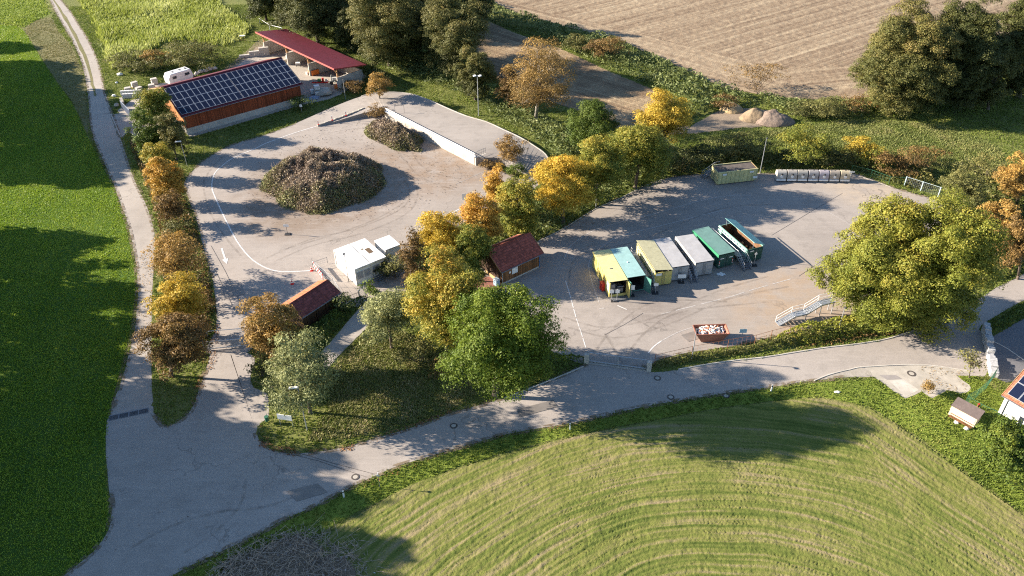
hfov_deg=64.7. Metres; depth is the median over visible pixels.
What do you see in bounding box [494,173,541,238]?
maple tree
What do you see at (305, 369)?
apple tree
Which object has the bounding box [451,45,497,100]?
alder tree
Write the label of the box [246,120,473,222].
debris
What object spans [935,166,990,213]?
willow tree
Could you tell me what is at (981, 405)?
fence
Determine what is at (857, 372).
gutter paving
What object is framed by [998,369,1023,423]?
plaster house
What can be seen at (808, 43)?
stubble field
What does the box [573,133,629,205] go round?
ash tree
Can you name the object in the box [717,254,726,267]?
door
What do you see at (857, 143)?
maple shrub
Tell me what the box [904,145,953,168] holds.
hawthorn shrub
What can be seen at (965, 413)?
garden hut
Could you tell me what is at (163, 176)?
maple tree
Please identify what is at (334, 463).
asphalt seam
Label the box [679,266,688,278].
door
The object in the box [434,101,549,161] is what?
ramp bank
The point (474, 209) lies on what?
maple tree
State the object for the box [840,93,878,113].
hawthorn shrub
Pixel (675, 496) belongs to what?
mown meadow
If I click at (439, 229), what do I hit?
maple tree
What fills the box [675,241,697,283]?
access stairs
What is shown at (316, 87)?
liquid container
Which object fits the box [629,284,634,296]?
sign stand
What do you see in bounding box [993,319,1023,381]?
driveway
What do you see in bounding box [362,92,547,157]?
kerb
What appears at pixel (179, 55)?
willow shrub
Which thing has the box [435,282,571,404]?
maple tree
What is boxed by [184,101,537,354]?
yard
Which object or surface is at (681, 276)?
sign stand
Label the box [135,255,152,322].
fallen leaves
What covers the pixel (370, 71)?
dogwood shrub
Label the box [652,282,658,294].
sign stand
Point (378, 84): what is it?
maple tree
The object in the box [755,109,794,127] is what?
soil heap
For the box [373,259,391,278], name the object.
yew shrub
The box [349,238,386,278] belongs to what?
office container
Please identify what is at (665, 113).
maple tree
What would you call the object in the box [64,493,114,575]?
edge dirt
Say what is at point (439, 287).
maple tree
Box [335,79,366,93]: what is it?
dogwood shrub
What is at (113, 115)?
edge dirt
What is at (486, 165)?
box shrub
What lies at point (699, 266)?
door
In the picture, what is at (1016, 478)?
privet shrub
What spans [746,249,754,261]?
door
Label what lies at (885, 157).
hawthorn shrub
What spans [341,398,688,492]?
fallen leaves
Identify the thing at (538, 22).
field hedge
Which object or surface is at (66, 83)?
mown strip
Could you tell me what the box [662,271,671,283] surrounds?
door
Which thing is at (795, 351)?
kerb
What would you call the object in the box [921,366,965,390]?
fallen leaves
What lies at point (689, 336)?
asphalt patch
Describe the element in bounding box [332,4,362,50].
oak tree
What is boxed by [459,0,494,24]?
oak tree
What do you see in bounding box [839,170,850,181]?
recycling bin
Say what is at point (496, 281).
wheelie bin
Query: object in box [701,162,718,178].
access stairs
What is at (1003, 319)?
garden hedge
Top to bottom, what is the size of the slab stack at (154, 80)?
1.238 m
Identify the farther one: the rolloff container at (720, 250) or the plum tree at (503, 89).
the plum tree at (503, 89)
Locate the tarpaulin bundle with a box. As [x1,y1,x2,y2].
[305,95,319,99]
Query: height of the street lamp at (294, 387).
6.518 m
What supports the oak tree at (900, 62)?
on the ground at (179, 404)
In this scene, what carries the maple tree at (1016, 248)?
on the ground at (179, 404)
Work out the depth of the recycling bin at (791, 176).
132.29 m
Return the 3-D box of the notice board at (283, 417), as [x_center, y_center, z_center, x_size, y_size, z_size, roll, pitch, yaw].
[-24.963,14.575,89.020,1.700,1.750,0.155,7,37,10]
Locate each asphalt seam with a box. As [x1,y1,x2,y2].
[279,451,365,476]
[294,451,372,473]
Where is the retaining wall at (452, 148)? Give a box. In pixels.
[385,108,485,164]
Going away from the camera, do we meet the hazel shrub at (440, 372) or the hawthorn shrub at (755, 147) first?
the hazel shrub at (440, 372)
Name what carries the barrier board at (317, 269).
on the yard at (262, 240)
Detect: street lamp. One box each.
[289,386,307,429]
[473,75,481,115]
[691,328,697,358]
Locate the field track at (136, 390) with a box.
[51,0,154,411]
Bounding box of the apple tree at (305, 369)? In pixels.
[255,325,342,416]
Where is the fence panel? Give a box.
[314,263,341,292]
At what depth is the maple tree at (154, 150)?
132.21 m
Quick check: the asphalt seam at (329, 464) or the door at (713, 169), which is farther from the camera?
the door at (713, 169)
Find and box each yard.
[118,46,365,136]
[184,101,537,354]
[484,173,940,367]
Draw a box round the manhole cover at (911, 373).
[907,371,915,375]
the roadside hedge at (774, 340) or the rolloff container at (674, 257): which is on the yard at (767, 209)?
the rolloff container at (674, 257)
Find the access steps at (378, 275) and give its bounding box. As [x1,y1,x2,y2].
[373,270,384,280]
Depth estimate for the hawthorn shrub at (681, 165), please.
133.99 m
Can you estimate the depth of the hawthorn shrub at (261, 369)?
94.59 m
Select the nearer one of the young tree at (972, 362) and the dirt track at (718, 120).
the young tree at (972, 362)
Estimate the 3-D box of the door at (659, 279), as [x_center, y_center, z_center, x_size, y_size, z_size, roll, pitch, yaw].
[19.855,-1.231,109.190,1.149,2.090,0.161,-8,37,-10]
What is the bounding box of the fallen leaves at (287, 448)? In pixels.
[258,409,451,456]
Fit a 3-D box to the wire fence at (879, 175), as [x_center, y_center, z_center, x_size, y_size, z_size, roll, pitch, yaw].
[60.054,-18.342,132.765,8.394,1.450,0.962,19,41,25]
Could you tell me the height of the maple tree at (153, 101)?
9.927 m
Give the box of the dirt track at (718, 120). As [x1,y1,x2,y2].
[686,108,767,133]
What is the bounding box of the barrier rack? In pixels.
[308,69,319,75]
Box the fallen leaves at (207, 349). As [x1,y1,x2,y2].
[191,276,219,404]
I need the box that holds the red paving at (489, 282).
[475,276,503,289]
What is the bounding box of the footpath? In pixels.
[294,281,406,393]
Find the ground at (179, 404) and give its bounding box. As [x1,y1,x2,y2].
[1,0,1023,575]
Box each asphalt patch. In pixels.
[220,282,243,298]
[287,484,326,500]
[517,400,557,416]
[682,331,698,341]
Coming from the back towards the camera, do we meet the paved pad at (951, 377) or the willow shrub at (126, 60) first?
the willow shrub at (126, 60)
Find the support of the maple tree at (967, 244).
on the ground at (179, 404)
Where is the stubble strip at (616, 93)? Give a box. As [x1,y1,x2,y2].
[476,22,688,134]
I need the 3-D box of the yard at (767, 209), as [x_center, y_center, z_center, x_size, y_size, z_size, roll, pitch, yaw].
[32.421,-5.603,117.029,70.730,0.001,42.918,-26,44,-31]
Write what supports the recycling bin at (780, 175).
on the yard at (767, 209)
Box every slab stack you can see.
[130,81,137,87]
[150,77,158,84]
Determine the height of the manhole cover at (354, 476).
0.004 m
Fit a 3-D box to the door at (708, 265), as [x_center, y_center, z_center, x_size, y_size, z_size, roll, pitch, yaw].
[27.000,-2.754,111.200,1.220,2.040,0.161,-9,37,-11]
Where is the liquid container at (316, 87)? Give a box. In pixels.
[313,84,319,90]
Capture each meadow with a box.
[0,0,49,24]
[313,398,1023,575]
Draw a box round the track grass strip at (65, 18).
[53,0,96,95]
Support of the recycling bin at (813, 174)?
on the yard at (767, 209)
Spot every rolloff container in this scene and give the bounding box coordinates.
[636,240,672,284]
[653,237,688,280]
[675,234,713,275]
[692,226,734,267]
[710,161,757,183]
[718,218,764,262]
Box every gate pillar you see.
[584,351,588,363]
[646,360,651,371]
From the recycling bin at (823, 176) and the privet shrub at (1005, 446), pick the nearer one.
the privet shrub at (1005, 446)
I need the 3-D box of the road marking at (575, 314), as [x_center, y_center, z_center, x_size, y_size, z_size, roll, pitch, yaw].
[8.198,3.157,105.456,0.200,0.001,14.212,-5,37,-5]
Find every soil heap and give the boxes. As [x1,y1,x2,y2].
[719,102,743,113]
[739,108,763,123]
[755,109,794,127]
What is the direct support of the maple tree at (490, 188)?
on the ground at (179, 404)
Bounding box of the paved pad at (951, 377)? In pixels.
[865,365,974,397]
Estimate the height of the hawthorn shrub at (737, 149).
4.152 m
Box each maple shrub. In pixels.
[765,122,837,165]
[837,135,879,162]
[854,146,892,170]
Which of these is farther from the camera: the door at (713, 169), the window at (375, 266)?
the door at (713, 169)
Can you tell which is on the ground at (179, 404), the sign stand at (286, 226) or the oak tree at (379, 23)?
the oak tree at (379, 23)
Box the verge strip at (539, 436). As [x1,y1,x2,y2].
[182,380,1023,575]
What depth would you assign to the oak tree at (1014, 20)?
150.75 m
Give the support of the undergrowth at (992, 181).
on the ground at (179, 404)
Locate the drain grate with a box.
[109,408,148,420]
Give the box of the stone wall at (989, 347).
[981,322,999,377]
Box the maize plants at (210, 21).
[77,0,252,68]
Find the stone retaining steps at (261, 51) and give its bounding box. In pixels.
[239,46,269,57]
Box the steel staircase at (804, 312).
[775,292,835,325]
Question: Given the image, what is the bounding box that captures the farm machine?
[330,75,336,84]
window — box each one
[356,270,363,279]
[363,267,370,276]
[372,263,379,271]
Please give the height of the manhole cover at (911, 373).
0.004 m
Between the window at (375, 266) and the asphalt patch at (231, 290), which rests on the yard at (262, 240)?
the asphalt patch at (231, 290)
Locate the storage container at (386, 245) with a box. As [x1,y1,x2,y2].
[375,235,400,262]
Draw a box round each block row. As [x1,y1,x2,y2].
[120,89,140,95]
[121,93,139,98]
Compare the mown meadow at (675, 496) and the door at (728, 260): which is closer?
the mown meadow at (675, 496)
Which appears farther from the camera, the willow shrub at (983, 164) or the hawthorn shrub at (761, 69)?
the hawthorn shrub at (761, 69)
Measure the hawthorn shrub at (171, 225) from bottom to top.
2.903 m
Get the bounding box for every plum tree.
[395,226,427,285]
[493,64,517,107]
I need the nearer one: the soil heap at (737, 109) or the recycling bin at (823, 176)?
the recycling bin at (823, 176)
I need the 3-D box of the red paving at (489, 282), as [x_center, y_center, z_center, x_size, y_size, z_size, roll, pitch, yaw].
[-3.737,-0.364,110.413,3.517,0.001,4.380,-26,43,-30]
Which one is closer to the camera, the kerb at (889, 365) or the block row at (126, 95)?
the kerb at (889, 365)
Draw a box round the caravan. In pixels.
[164,66,195,83]
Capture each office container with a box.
[334,244,372,284]
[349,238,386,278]
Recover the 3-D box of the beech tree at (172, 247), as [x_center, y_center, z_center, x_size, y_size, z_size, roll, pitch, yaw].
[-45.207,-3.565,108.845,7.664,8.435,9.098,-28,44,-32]
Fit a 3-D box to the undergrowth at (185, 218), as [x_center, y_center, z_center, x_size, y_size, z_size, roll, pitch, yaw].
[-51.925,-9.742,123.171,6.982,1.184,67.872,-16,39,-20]
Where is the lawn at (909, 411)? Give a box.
[867,376,1023,482]
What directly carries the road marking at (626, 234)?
on the yard at (767, 209)
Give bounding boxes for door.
[519,264,523,274]
[524,261,528,272]
[627,281,629,297]
[644,276,651,292]
[654,272,663,284]
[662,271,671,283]
[671,267,679,280]
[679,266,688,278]
[695,262,704,275]
[703,261,712,274]
[710,166,715,180]
[714,170,718,183]
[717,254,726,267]
[725,252,733,265]
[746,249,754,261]
[753,247,762,260]
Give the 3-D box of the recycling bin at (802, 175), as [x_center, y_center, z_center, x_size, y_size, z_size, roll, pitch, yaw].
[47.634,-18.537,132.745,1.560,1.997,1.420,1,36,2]
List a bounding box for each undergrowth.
[130,140,212,360]
[287,21,577,157]
[405,163,673,275]
[671,146,937,189]
[801,322,913,347]
[954,170,1023,278]
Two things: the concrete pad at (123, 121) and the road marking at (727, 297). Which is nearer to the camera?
the road marking at (727, 297)
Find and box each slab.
[880,375,901,379]
[889,379,918,395]
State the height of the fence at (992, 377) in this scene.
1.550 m
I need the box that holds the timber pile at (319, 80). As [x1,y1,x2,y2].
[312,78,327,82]
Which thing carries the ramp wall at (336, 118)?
on the yard at (262, 240)
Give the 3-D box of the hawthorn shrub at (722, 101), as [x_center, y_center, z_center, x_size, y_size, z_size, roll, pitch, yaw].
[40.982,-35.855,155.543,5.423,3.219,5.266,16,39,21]
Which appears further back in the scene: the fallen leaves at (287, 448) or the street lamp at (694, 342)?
the street lamp at (694, 342)
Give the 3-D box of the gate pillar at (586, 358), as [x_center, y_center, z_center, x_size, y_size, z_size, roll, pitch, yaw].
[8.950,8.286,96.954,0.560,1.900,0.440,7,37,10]
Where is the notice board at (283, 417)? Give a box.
[277,414,293,426]
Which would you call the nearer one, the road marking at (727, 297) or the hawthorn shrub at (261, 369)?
the hawthorn shrub at (261, 369)
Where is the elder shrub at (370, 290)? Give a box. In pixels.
[357,278,379,295]
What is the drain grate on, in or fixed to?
on the road at (205, 454)
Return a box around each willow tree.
[358,285,419,348]
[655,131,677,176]
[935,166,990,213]
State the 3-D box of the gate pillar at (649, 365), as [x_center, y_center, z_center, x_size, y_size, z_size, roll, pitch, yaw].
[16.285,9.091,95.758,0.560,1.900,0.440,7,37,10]
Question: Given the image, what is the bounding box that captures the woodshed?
[280,279,340,328]
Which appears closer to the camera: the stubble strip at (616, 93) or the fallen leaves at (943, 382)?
the fallen leaves at (943, 382)
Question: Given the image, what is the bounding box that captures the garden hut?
[948,397,984,428]
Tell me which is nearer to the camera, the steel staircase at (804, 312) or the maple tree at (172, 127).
the steel staircase at (804, 312)
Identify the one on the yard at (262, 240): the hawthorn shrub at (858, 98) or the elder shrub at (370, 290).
the elder shrub at (370, 290)
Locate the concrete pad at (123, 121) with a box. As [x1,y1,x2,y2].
[112,113,133,137]
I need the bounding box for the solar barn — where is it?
[152,57,302,134]
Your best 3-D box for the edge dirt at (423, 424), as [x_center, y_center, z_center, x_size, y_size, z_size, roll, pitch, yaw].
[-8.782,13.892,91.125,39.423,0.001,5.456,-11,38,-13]
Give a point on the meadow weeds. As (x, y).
(927, 129)
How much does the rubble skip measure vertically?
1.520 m
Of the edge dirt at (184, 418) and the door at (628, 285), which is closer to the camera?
the edge dirt at (184, 418)
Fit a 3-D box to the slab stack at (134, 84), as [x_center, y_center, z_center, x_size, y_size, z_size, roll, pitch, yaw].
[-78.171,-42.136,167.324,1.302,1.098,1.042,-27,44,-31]
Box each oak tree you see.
[243,0,289,20]
[267,0,352,46]
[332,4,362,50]
[344,0,427,70]
[408,3,436,63]
[415,0,459,28]
[417,0,492,77]
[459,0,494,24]
[501,35,577,118]
[846,0,965,118]
[927,0,1015,110]
[972,45,1023,109]
[993,0,1023,101]
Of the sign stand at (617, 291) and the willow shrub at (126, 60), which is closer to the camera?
the sign stand at (617, 291)
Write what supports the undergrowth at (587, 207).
on the ground at (179, 404)
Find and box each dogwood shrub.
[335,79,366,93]
[361,67,391,83]
[364,102,388,117]
[376,253,408,276]
[584,35,630,59]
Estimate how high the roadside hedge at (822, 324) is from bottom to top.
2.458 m
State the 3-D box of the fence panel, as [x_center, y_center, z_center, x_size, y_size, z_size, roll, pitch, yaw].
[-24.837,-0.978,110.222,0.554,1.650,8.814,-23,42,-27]
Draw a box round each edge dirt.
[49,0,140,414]
[64,1,156,239]
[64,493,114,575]
[152,368,207,426]
[181,375,843,572]
[184,97,512,283]
[253,363,587,455]
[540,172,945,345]
[635,350,689,367]
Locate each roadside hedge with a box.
[485,353,585,397]
[652,325,845,367]
[775,314,912,345]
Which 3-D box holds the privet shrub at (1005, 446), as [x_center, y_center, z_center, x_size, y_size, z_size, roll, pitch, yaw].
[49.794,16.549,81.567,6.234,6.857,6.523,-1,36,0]
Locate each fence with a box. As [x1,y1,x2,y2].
[120,101,130,115]
[654,326,790,362]
[851,166,905,183]
[966,396,999,416]
[968,368,997,399]
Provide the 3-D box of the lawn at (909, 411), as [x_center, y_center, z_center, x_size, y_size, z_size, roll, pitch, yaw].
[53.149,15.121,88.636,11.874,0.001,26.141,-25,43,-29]
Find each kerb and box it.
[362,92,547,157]
[504,366,583,397]
[538,178,665,240]
[678,330,913,369]
[814,364,968,380]
[994,341,1023,359]
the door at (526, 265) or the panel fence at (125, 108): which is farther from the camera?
the panel fence at (125, 108)
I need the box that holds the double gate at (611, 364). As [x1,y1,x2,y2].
[588,352,646,370]
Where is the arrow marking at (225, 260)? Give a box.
[221,248,227,263]
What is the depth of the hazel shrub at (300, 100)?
156.56 m
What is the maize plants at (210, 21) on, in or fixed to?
on the ground at (179, 404)
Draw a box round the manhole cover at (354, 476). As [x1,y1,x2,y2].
[351,474,358,479]
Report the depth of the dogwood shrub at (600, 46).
175.47 m
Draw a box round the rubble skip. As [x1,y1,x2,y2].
[693,324,729,341]
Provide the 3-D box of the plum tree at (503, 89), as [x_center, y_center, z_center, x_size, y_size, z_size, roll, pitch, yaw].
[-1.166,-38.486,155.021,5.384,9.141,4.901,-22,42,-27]
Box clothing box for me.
[599,280,605,290]
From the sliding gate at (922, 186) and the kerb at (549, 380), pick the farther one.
the sliding gate at (922, 186)
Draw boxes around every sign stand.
[283,224,290,235]
[610,289,619,301]
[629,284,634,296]
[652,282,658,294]
[678,274,685,283]
[739,328,746,334]
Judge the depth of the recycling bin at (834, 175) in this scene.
132.03 m
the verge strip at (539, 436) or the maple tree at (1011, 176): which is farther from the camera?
the maple tree at (1011, 176)
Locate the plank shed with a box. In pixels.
[480,232,543,284]
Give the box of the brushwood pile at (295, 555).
[204,518,388,575]
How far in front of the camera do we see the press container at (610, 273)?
108.51 m
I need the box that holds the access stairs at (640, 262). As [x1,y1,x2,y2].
[631,247,655,290]
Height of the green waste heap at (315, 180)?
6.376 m
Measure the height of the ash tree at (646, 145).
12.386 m
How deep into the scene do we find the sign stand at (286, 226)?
120.61 m
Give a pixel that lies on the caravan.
(179, 74)
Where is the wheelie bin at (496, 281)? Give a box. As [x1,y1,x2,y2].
[493,277,499,285]
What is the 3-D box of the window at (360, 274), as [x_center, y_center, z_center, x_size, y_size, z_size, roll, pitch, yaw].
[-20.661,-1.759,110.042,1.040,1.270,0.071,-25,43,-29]
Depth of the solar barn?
153.53 m
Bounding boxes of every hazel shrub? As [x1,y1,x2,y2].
[139,49,173,68]
[286,95,316,109]
[330,292,354,312]
[388,332,440,367]
[428,356,448,379]
[560,32,598,51]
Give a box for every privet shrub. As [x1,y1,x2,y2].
[975,414,1023,473]
[992,463,1023,491]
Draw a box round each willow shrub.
[101,48,167,73]
[157,39,229,71]
[952,151,1017,179]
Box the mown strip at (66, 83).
[25,18,87,134]
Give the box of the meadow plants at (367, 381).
[308,327,477,441]
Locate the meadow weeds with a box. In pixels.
[703,119,1003,194]
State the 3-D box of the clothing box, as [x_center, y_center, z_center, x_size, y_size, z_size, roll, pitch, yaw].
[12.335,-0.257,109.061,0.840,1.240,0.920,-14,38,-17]
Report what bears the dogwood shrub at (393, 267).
on the yard at (262, 240)
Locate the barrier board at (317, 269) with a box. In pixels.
[312,261,323,279]
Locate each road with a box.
[65,274,1023,575]
[295,92,547,179]
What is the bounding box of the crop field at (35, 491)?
[0,23,135,575]
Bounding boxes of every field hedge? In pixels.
[486,0,755,117]
[758,91,872,118]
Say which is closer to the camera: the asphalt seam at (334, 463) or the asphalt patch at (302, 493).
the asphalt patch at (302, 493)
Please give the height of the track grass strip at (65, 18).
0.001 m
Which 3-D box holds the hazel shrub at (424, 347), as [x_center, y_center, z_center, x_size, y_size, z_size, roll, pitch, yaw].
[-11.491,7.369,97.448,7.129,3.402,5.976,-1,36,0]
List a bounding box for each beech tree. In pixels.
[132,311,212,381]
[140,229,209,280]
[235,292,303,372]
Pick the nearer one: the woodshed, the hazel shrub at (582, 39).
the woodshed
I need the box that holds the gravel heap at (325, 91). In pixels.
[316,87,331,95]
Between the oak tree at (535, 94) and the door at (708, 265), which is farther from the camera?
the oak tree at (535, 94)
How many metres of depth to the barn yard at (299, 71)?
168.35 m
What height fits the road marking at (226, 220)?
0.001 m
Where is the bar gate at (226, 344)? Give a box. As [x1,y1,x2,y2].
[202,336,242,348]
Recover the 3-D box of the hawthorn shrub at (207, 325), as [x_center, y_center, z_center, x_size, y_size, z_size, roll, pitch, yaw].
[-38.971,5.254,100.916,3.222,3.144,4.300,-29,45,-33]
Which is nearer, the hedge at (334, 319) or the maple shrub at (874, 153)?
the hedge at (334, 319)
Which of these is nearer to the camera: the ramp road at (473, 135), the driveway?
the driveway
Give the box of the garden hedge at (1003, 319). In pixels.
[990,303,1023,334]
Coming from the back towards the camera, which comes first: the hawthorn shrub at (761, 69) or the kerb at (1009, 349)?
the hawthorn shrub at (761, 69)
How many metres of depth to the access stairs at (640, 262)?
111.02 m
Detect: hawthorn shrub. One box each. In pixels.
[159,218,193,238]
[193,317,214,338]
[196,283,216,306]
[243,353,275,379]
[670,145,704,172]
[681,138,725,165]
[709,91,739,108]
[712,131,755,157]
[723,61,790,93]
[731,135,780,160]
[783,99,826,116]
[801,95,856,117]
[812,145,855,166]
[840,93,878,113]
[871,146,927,179]
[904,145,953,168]
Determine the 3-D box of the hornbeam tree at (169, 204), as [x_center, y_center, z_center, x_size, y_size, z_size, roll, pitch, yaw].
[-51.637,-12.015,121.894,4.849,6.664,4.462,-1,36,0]
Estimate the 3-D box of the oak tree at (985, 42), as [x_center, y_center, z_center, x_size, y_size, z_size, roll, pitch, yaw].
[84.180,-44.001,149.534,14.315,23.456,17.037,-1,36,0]
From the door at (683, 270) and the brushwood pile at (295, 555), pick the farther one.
the door at (683, 270)
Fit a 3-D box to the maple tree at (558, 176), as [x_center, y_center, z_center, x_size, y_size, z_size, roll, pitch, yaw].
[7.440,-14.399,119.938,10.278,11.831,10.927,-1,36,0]
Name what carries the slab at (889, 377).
on the paved pad at (951, 377)
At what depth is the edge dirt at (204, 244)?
127.62 m
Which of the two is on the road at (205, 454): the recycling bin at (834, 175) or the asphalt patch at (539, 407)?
the asphalt patch at (539, 407)
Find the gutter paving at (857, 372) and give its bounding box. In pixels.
[818,368,871,379]
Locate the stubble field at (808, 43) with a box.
[495,0,1017,98]
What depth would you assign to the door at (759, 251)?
113.84 m
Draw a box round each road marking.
[211,126,315,271]
[563,195,750,259]
[565,281,585,346]
[588,210,722,301]
[662,279,789,313]
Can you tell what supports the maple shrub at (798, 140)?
on the ground at (179, 404)
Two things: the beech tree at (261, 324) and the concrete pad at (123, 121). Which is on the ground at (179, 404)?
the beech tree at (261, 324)
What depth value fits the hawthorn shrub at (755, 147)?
137.43 m
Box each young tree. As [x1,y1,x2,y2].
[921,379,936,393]
[956,346,986,377]
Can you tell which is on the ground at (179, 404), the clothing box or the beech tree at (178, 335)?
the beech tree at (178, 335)
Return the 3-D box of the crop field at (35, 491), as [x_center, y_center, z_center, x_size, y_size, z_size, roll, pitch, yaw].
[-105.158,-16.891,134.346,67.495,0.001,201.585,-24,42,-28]
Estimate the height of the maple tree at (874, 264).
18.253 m
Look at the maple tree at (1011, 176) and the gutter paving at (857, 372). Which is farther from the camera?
the maple tree at (1011, 176)
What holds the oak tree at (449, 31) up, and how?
on the ground at (179, 404)
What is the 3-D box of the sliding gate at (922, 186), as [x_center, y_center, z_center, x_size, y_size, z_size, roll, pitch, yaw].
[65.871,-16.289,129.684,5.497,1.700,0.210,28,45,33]
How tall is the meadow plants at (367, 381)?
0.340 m
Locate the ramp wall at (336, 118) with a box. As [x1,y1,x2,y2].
[317,107,363,126]
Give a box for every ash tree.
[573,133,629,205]
[602,116,673,188]
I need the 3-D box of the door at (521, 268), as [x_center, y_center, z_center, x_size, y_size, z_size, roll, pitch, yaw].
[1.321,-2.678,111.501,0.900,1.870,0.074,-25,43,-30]
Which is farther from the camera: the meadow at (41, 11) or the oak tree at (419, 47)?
the meadow at (41, 11)
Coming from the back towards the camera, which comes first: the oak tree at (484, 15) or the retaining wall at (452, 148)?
the oak tree at (484, 15)
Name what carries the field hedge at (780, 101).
on the ground at (179, 404)
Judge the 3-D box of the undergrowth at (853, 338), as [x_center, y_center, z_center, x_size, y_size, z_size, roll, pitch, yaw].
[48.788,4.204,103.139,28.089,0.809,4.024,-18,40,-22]
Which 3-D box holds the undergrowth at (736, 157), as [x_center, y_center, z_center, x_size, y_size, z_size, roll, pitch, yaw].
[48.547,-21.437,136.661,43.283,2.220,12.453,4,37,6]
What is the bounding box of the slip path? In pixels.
[224,40,262,69]
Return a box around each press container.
[592,249,629,300]
[610,247,651,295]
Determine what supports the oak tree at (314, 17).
on the ground at (179, 404)
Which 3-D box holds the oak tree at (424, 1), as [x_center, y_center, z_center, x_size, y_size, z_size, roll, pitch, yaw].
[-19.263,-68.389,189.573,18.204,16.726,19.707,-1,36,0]
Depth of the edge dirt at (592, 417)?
86.49 m
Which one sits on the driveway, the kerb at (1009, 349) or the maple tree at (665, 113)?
the kerb at (1009, 349)
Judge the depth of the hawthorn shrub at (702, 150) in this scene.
136.82 m
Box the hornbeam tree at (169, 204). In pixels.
[153,187,184,220]
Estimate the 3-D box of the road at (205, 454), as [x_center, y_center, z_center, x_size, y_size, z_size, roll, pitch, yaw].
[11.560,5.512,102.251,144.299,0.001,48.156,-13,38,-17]
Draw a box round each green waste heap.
[258,145,386,214]
[363,117,423,151]
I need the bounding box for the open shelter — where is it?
[255,29,365,89]
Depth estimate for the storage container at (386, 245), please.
114.08 m
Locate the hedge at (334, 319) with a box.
[305,295,367,350]
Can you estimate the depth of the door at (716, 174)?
131.92 m
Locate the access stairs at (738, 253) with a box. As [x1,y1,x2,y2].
[715,226,751,271]
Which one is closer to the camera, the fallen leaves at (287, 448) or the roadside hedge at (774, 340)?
the fallen leaves at (287, 448)
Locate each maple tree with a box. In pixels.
[123,107,161,155]
[132,87,175,126]
[139,141,176,167]
[140,270,211,319]
[142,156,187,201]
[153,112,191,159]
[365,71,395,98]
[399,243,488,357]
[415,210,465,254]
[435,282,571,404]
[454,224,496,271]
[459,190,504,242]
[479,162,505,207]
[494,133,530,162]
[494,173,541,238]
[529,154,596,223]
[564,98,622,150]
[631,87,695,143]
[805,191,938,334]
[876,184,1014,346]
[976,198,1022,254]
[991,150,1023,202]
[992,213,1023,279]
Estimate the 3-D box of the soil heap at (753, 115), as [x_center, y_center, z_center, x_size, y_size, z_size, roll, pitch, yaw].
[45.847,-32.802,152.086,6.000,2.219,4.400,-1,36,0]
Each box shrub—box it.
[478,159,499,169]
[504,162,526,174]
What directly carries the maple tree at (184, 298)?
on the ground at (179, 404)
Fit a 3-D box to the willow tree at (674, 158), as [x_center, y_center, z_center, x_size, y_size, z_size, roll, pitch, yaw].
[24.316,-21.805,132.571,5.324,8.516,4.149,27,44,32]
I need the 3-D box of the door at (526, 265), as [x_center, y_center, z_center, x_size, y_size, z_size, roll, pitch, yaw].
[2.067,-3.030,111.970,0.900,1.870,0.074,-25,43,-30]
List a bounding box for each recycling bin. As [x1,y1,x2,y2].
[774,169,786,181]
[786,169,797,181]
[797,170,807,181]
[807,169,818,181]
[818,170,829,181]
[828,170,839,181]
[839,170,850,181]
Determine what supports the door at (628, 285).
in the press container at (610, 273)
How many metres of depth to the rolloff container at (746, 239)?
115.85 m
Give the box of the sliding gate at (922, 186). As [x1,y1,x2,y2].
[904,177,941,196]
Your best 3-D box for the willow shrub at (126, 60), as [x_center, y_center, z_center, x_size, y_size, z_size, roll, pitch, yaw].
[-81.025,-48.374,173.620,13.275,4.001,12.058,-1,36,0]
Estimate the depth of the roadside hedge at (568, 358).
96.36 m

